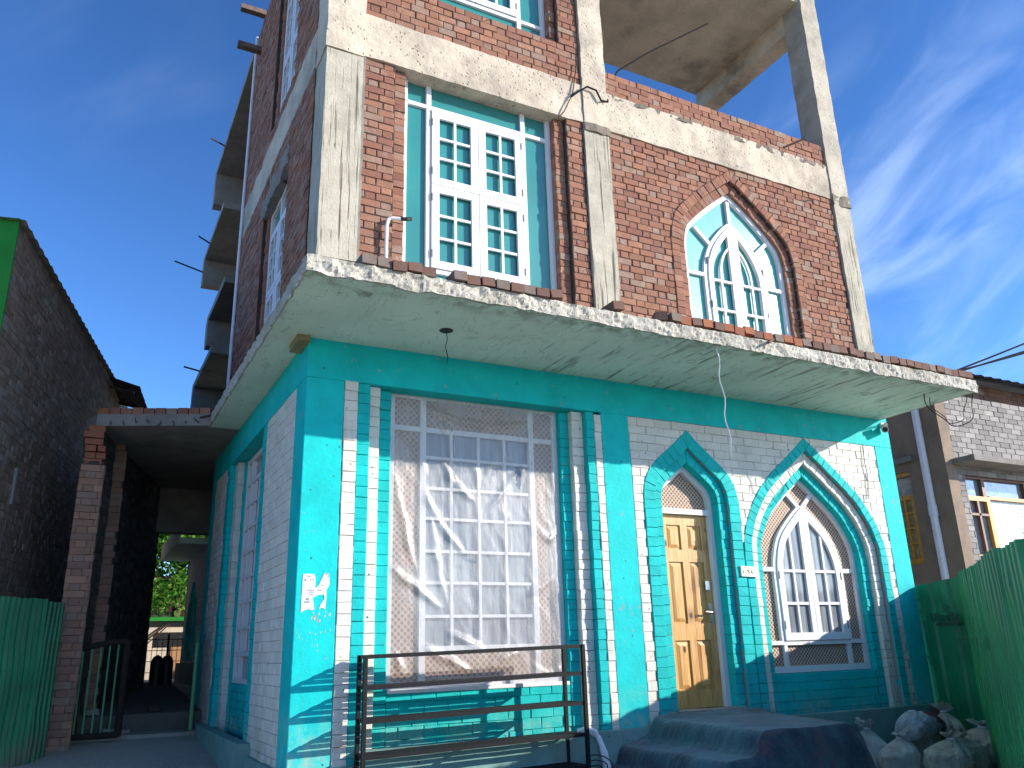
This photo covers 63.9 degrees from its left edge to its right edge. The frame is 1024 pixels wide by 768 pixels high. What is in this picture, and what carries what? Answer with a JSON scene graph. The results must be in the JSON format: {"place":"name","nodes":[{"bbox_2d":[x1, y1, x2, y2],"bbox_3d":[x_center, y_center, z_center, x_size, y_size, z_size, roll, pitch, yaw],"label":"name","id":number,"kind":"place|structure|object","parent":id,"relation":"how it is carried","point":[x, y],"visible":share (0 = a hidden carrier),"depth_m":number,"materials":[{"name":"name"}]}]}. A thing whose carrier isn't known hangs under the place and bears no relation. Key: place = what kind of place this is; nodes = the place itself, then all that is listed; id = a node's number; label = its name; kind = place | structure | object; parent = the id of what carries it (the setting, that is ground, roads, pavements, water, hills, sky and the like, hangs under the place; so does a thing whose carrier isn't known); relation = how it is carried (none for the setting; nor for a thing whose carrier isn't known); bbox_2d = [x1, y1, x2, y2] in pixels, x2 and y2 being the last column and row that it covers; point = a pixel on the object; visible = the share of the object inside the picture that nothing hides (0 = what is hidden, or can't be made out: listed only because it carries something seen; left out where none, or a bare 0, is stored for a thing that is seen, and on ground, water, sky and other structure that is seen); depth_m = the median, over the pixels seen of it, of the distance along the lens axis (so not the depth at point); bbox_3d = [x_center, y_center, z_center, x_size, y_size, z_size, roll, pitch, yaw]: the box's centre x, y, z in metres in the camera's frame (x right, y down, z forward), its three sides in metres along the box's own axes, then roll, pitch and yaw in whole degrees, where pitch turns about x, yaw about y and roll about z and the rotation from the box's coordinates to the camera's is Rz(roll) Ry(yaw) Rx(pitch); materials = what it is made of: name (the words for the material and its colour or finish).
{"place":"outdoors","nodes":[
{"label":"outdoors","id":0,"kind":"place"},
{"bbox_2d":[86,708,99,714],"bbox_3d":[-5.110,3.996,9.999,0.155,0.073,0.124,8,-20,-26],"label":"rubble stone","id":1,"kind":"object","parent":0,"point":[89,712],"visible":0.87,"depth_m":9.97,"materials":[{"name":"grey stone"}]},
{"bbox_2d":[76,682,201,733],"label":"passage floor","id":2,"kind":"structure","parent":0,"point":[172,700],"depth_m":10.36,"materials":[{"name":"grey concrete"}]},
{"bbox_2d":[148,705,160,711],"bbox_3d":[-4.507,4.099,10.353,0.158,0.072,0.125,8,-20,-26],"label":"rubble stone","id":3,"kind":"object","parent":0,"point":[154,708],"visible":1,"depth_m":10.31,"materials":[{"name":"grey stone"}]},
{"bbox_2d":[148,655,172,685],"bbox_3d":[-5.655,4.612,13.239,0.346,0.470,0.190,8,-20,-26],"label":"covered bundle","id":4,"kind":"object","parent":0,"point":[161,670],"visible":1,"depth_m":13.16,"materials":[{"name":"black plastic"}]},
{"bbox_2d":[11,679,923,767],"bbox_3d":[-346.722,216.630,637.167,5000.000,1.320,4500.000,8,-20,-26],"label":"ground","id":5,"kind":"structure","parent":0,"point":[188,751],"depth_m":8.81,"materials":[{"name":"grey concrete"}]},
{"bbox_2d":[0,596,64,767],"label":"corrugated fence","id":6,"kind":"object","parent":5,"relation":"on","point":[30,632],"visible":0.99,"depth_m":8.47,"materials":[{"name":"green metal"}]},
{"bbox_2d":[0,216,127,601],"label":"building","id":7,"kind":"structure","parent":5,"relation":"on","point":[56,374],"depth_m":10.65,"materials":[{"name":"brick"}]},
{"bbox_2d":[109,377,146,407],"bbox_3d":[-7.176,0.193,15.253,0.670,0.345,1.300,3,-19,-15],"label":"tin awning","id":8,"kind":"object","parent":7,"relation":"attached to","point":[129,395],"visible":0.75,"depth_m":15.19,"materials":[{"name":"black metal"}]},
{"bbox_2d":[45,425,105,751],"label":"brick pier","id":9,"kind":"structure","parent":5,"relation":"on","point":[78,575],"depth_m":9.49,"materials":[{"name":"brown brick"}]},
{"bbox_2d":[71,638,130,740],"bbox_3d":[-4.867,3.543,9.513,0.720,1.129,0.080,8,-20,-26],"label":"gate leaf","id":10,"kind":"object","parent":9,"relation":"attached to","point":[126,643],"visible":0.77,"depth_m":9.56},
{"bbox_2d":[83,444,126,715],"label":"brick pier","id":11,"kind":"structure","parent":5,"relation":"on","point":[106,577],"depth_m":10.54,"materials":[{"name":"brown brick"}]},
{"bbox_2d":[71,434,159,733],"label":"passage wall","id":12,"kind":"structure","parent":5,"relation":"on","point":[131,593],"depth_m":11.83,"materials":[{"name":"brick"}]},
{"bbox_2d":[85,407,238,535],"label":"passage roof","id":13,"kind":"structure","parent":12,"relation":"on","point":[174,454],"depth_m":11.50,"materials":[{"name":"concrete"}]},
{"bbox_2d":[70,729,193,742],"bbox_3d":[-4.685,4.364,9.707,1.694,0.417,0.384,8,-20,-26],"label":"passage step","id":14,"kind":"object","parent":5,"relation":"on","point":[154,734],"visible":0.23,"depth_m":9.79,"materials":[{"name":"grey concrete"}]},
{"bbox_2d":[122,730,129,733],"bbox_3d":[-4.682,4.194,9.870,0.153,0.068,0.110,8,-20,-26],"label":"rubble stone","id":15,"kind":"object","parent":14,"relation":"on","point":[125,731],"visible":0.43,"depth_m":9.85,"materials":[{"name":"grey stone"}]},
{"bbox_2d":[144,617,183,679],"bbox_3d":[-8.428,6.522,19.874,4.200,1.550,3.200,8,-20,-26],"label":"plaster house","id":16,"kind":"structure","parent":5,"relation":"on","point":[161,627],"depth_m":18.69,"materials":[{"name":"beige paint"}]},
{"bbox_2d":[155,632,182,645],"bbox_3d":[-7.816,5.830,18.749,0.580,0.300,0.050,8,-20,-26],"label":"window","id":17,"kind":"structure","parent":16,"relation":"in","point":[163,635],"depth_m":18.73,"materials":[{"name":"grey glass"}]},
{"bbox_2d":[170,647,180,678],"bbox_3d":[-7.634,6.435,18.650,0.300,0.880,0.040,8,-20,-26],"label":"door","id":18,"kind":"structure","parent":16,"relation":"in","point":[178,650],"depth_m":18.69,"materials":[{"name":"brown wood"}]},
{"bbox_2d":[144,634,183,680],"bbox_3d":[-6.736,5.244,15.763,0.760,0.840,0.044,8,-20,-26],"label":"iron grille","id":19,"kind":"object","parent":5,"relation":"on","point":[168,641],"visible":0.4,"depth_m":15.83,"materials":[{"name":"metal"}]},
{"bbox_2d":[151,576,183,616],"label":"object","id":20,"kind":"structure","parent":5,"relation":"on","point":[168,608],"depth_m":24.51,"materials":[{"name":"red plant"}]},
{"bbox_2d":[150,534,208,616],"bbox_3d":[-9.358,4.357,23.133,6.397,7.338,5.059,-14,-22,34],"label":"leafy tree","id":21,"kind":"object","parent":5,"relation":"on","point":[168,592],"visible":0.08,"depth_m":22.13,"materials":[{"name":"green plant"}]},
{"bbox_2d":[161,535,208,689],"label":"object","id":22,"kind":"structure","parent":5,"relation":"on","point":[193,552],"depth_m":15.30,"materials":[{"name":"paint"}]},
{"bbox_2d":[354,644,590,767],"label":"shoe rack","id":23,"kind":"object","parent":5,"relation":"on","point":[363,755],"visible":1,"depth_m":6.90,"materials":[{"name":"black metal"}]},
{"bbox_2d":[174,0,978,767],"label":"mosque building","id":24,"kind":"structure","parent":5,"relation":"on","point":[588,280],"depth_m":8.96,"materials":[{"name":"teal paint"}]},
{"bbox_2d":[188,631,199,729],"bbox_3d":[-4.017,3.719,10.377,0.048,1.164,0.779,5,-19,-20],"label":"gate leaf","id":25,"kind":"object","parent":24,"relation":"attached to","point":[197,644],"visible":1,"depth_m":10.03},
{"bbox_2d":[232,448,262,684],"bbox_3d":[-2.960,2.049,9.481,0.070,2.670,1.580,8,-20,-26],"label":"window","id":26,"kind":"structure","parent":24,"relation":"in","point":[247,567],"depth_m":9.81,"materials":[{"name":"white paint"}]},
{"bbox_2d":[264,186,286,322],"bbox_3d":[-2.820,-1.367,9.937,0.080,2.100,1.230,8,-20,-26],"label":"window","id":27,"kind":"structure","parent":24,"relation":"in","point":[273,288],"depth_m":10.15,"materials":[{"name":"white paint"}]},
{"bbox_2d":[280,0,299,110],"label":"window","id":28,"kind":"structure","parent":24,"relation":"in","point":[290,51],"depth_m":11.05,"materials":[{"name":"white paint"}]},
{"bbox_2d":[298,573,330,642],"bbox_3d":[-1.637,1.880,6.846,0.269,0.592,0.005,8,-20,-26],"label":"paper notice","id":29,"kind":"object","parent":24,"relation":"attached to","point":[310,591],"visible":1,"depth_m":6.88,"materials":[{"name":"white paper"}]},
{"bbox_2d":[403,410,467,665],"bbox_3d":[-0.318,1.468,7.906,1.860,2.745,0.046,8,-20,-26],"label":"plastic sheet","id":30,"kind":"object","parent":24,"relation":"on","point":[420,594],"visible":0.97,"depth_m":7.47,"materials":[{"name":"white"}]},
{"bbox_2d":[385,393,566,689],"bbox_3d":[-0.342,1.477,7.974,1.860,2.730,0.070,8,-20,-26],"label":"window","id":31,"kind":"structure","parent":24,"relation":"in","point":[497,582],"depth_m":7.95,"materials":[{"name":"white paint"}]},
{"bbox_2d":[402,79,556,289],"bbox_3d":[-0.351,-1.908,9.046,1.860,2.990,0.088,8,-20,-26],"label":"window","id":32,"kind":"structure","parent":24,"relation":"in","point":[478,194],"depth_m":9.11,"materials":[{"name":"white paint"}]},
{"bbox_2d":[439,0,544,37],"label":"window","id":33,"kind":"structure","parent":24,"relation":"in","point":[526,15],"depth_m":10.12,"materials":[{"name":"white paint"}]},
{"bbox_2d":[558,63,576,117],"bbox_3d":[0.679,-3.561,9.918,0.314,0.887,0.045,8,-20,-26],"label":"cable","id":34,"kind":"object","parent":24,"relation":"hanging from","point":[572,91],"visible":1,"depth_m":9.92,"materials":[{"name":"black rubber"}]},
{"bbox_2d":[571,23,707,102],"bbox_3d":[1.749,-4.368,11.066,2.739,2.418,0.281,12,-22,-35],"label":"cable","id":35,"kind":"object","parent":24,"relation":"attached to","point":[585,87],"visible":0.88,"depth_m":11.12,"materials":[{"name":"black rubber"}]},
{"bbox_2d":[661,466,731,708],"bbox_3d":[1.923,2.148,8.928,0.785,2.581,0.105,8,-20,-26],"label":"door","id":36,"kind":"structure","parent":24,"relation":"in","point":[701,665],"depth_m":8.93,"materials":[{"name":"yellow wood"}]},
{"bbox_2d":[716,346,730,455],"bbox_3d":[2.049,0.146,7.936,0.048,1.078,0.220,-8,-19,19],"label":"string","id":37,"kind":"object","parent":24,"relation":"hanging from","point":[724,399],"visible":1,"depth_m":7.94,"materials":[{"name":"white fabric"}]},
{"bbox_2d":[684,195,790,335],"bbox_3d":[2.872,-1.202,10.496,1.683,2.749,0.090,8,-20,-26],"label":"window","id":38,"kind":"structure","parent":24,"relation":"in","point":[735,275],"depth_m":10.59,"materials":[{"name":"white paint"}]},
{"bbox_2d":[739,566,756,576],"bbox_3d":[2.617,2.076,9.088,0.223,0.120,0.036,8,-20,-26],"label":"name plaque","id":39,"kind":"object","parent":24,"relation":"attached to","point":[747,571],"visible":1,"depth_m":9.07,"materials":[{"name":"white plastic"}]},
{"bbox_2d":[761,480,870,673],"bbox_3d":[3.535,2.238,9.813,1.612,2.260,0.090,8,-20,-26],"label":"window","id":40,"kind":"structure","parent":24,"relation":"in","point":[815,613],"depth_m":9.76,"materials":[{"name":"white paint"}]},
{"bbox_2d":[862,445,868,498],"bbox_3d":[4.498,1.115,10.440,0.071,0.702,0.011,8,-20,-26],"label":"cable","id":41,"kind":"object","parent":24,"relation":"attached to","point":[866,471],"visible":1,"depth_m":10.45,"materials":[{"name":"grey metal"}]},
{"bbox_2d":[879,422,888,432],"bbox_3d":[4.880,0.571,10.764,0.099,0.175,0.234,-9,-19,21],"label":"security camera","id":42,"kind":"object","parent":24,"relation":"attached to","point":[884,427],"visible":1,"depth_m":10.67,"materials":[{"name":"white plastic"}]},
{"bbox_2d":[929,395,966,423],"bbox_3d":[5.208,0.265,9.773,0.666,0.418,0.068,8,-20,-26],"label":"cable","id":43,"kind":"object","parent":24,"relation":"attached to","point":[945,417],"visible":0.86,"depth_m":9.74,"materials":[{"name":"black rubber"}]},
{"bbox_2d":[923,393,973,426],"bbox_3d":[5.195,0.200,9.729,0.926,0.617,0.071,8,-20,-26],"label":"cable","id":44,"kind":"object","parent":24,"relation":"attached to","point":[945,419],"visible":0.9,"depth_m":9.63,"materials":[{"name":"black rubber"}]},
{"bbox_2d":[956,343,1023,369],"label":"cable","id":45,"kind":"object","parent":24,"relation":"attached to","point":[979,361],"visible":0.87,"depth_m":10.11,"materials":[{"name":"black rubber"}]},
{"bbox_2d":[961,352,1023,370],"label":"cable","id":46,"kind":"object","parent":24,"relation":"attached to","point":[992,361],"visible":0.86,"depth_m":10.04,"materials":[{"name":"black rubber"}]},
{"bbox_2d":[964,351,1023,370],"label":"cable","id":47,"kind":"object","parent":24,"relation":"attached to","point":[1003,357],"visible":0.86,"depth_m":10.19,"materials":[{"name":"black rubber"}]},
{"bbox_2d":[855,717,886,767],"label":"sack","id":48,"kind":"object","parent":5,"relation":"on","point":[875,743],"visible":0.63,"depth_m":8.30,"materials":[{"name":"white fabric"}]},
{"bbox_2d":[878,725,923,767],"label":"sack","id":49,"kind":"object","parent":5,"relation":"on","point":[900,751],"visible":1,"depth_m":7.96,"materials":[{"name":"white fabric"}]},
{"bbox_2d":[895,710,942,756],"bbox_3d":[4.314,3.679,8.650,0.611,0.460,0.372,8,-20,-26],"label":"sack","id":50,"kind":"object","parent":49,"relation":"on","point":[922,734],"visible":0.82,"depth_m":8.51,"materials":[{"name":"white fabric"}]},
{"bbox_2d":[924,707,946,741],"bbox_3d":[4.664,3.844,9.122,0.468,0.476,0.332,8,-20,-26],"label":"sack","id":51,"kind":"object","parent":5,"relation":"on","point":[934,712],"visible":0.31,"depth_m":9.05,"materials":[{"name":"fabric"}]},
{"bbox_2d":[930,701,966,738],"bbox_3d":[4.859,3.891,9.120,0.421,0.699,0.411,8,-20,-26],"label":"sack","id":52,"kind":"object","parent":5,"relation":"on","point":[948,719],"visible":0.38,"depth_m":9.11,"materials":[{"name":"beige fabric"}]},
{"bbox_2d":[923,730,975,767],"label":"sack","id":53,"kind":"object","parent":5,"relation":"on","point":[951,751],"visible":1,"depth_m":7.76,"materials":[{"name":"white plastic"}]},
{"bbox_2d":[886,373,1023,700],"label":"building","id":54,"kind":"structure","parent":5,"relation":"on","point":[961,492],"depth_m":14.04,"materials":[{"name":"grey brick"}]},
{"bbox_2d":[895,472,924,564],"bbox_3d":[6.878,2.333,14.213,0.092,1.580,0.430,8,-20,-26],"label":"window","id":55,"kind":"structure","parent":54,"relation":"in","point":[911,526],"depth_m":14.19,"materials":[{"name":"yellow wood"}]},
{"bbox_2d":[965,475,1023,555],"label":"window","id":56,"kind":"structure","parent":54,"relation":"in","point":[997,505],"depth_m":14.10,"materials":[{"name":"yellow wood"}]},
{"bbox_2d":[915,539,1023,767],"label":"corrugated fence","id":57,"kind":"object","parent":5,"relation":"on","point":[972,619],"visible":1,"depth_m":7.38,"materials":[{"name":"green metal"}]},
{"bbox_2d":[947,728,992,767],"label":"sack","id":58,"kind":"object","parent":5,"relation":"on","point":[982,757],"visible":0.38,"depth_m":8.09,"materials":[{"name":"beige fabric"}]},
{"bbox_2d":[964,718,995,767],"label":"sack","id":59,"kind":"object","parent":5,"relation":"on","point":[980,734],"visible":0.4,"depth_m":8.55,"materials":[{"name":"beige fabric"}]},
{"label":"entrance steps","id":60,"kind":"object","parent":5,"relation":"on","visible":0},
{"bbox_2d":[577,727,610,767],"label":"white hose","id":61,"kind":"object","parent":60,"relation":"on","point":[597,736],"visible":0.72,"depth_m":7.50,"materials":[{"name":"plastic"}]},
{"bbox_2d":[611,708,875,767],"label":"blanket","id":62,"kind":"object","parent":60,"relation":"on","point":[744,738],"visible":1,"depth_m":6.91,"materials":[{"name":"blue fabric"}]},
{"bbox_2d":[0,0,1023,575],"label":"sky","id":63,"kind":"structure","parent":0,"point":[111,111],"materials":[{"name":"blue"}]},
{"bbox_2d":[585,754,612,767],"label":"cable coil","id":64,"kind":"object","parent":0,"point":[600,760],"visible":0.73,"depth_m":7.32,"materials":[{"name":"white metal"}]}
]}

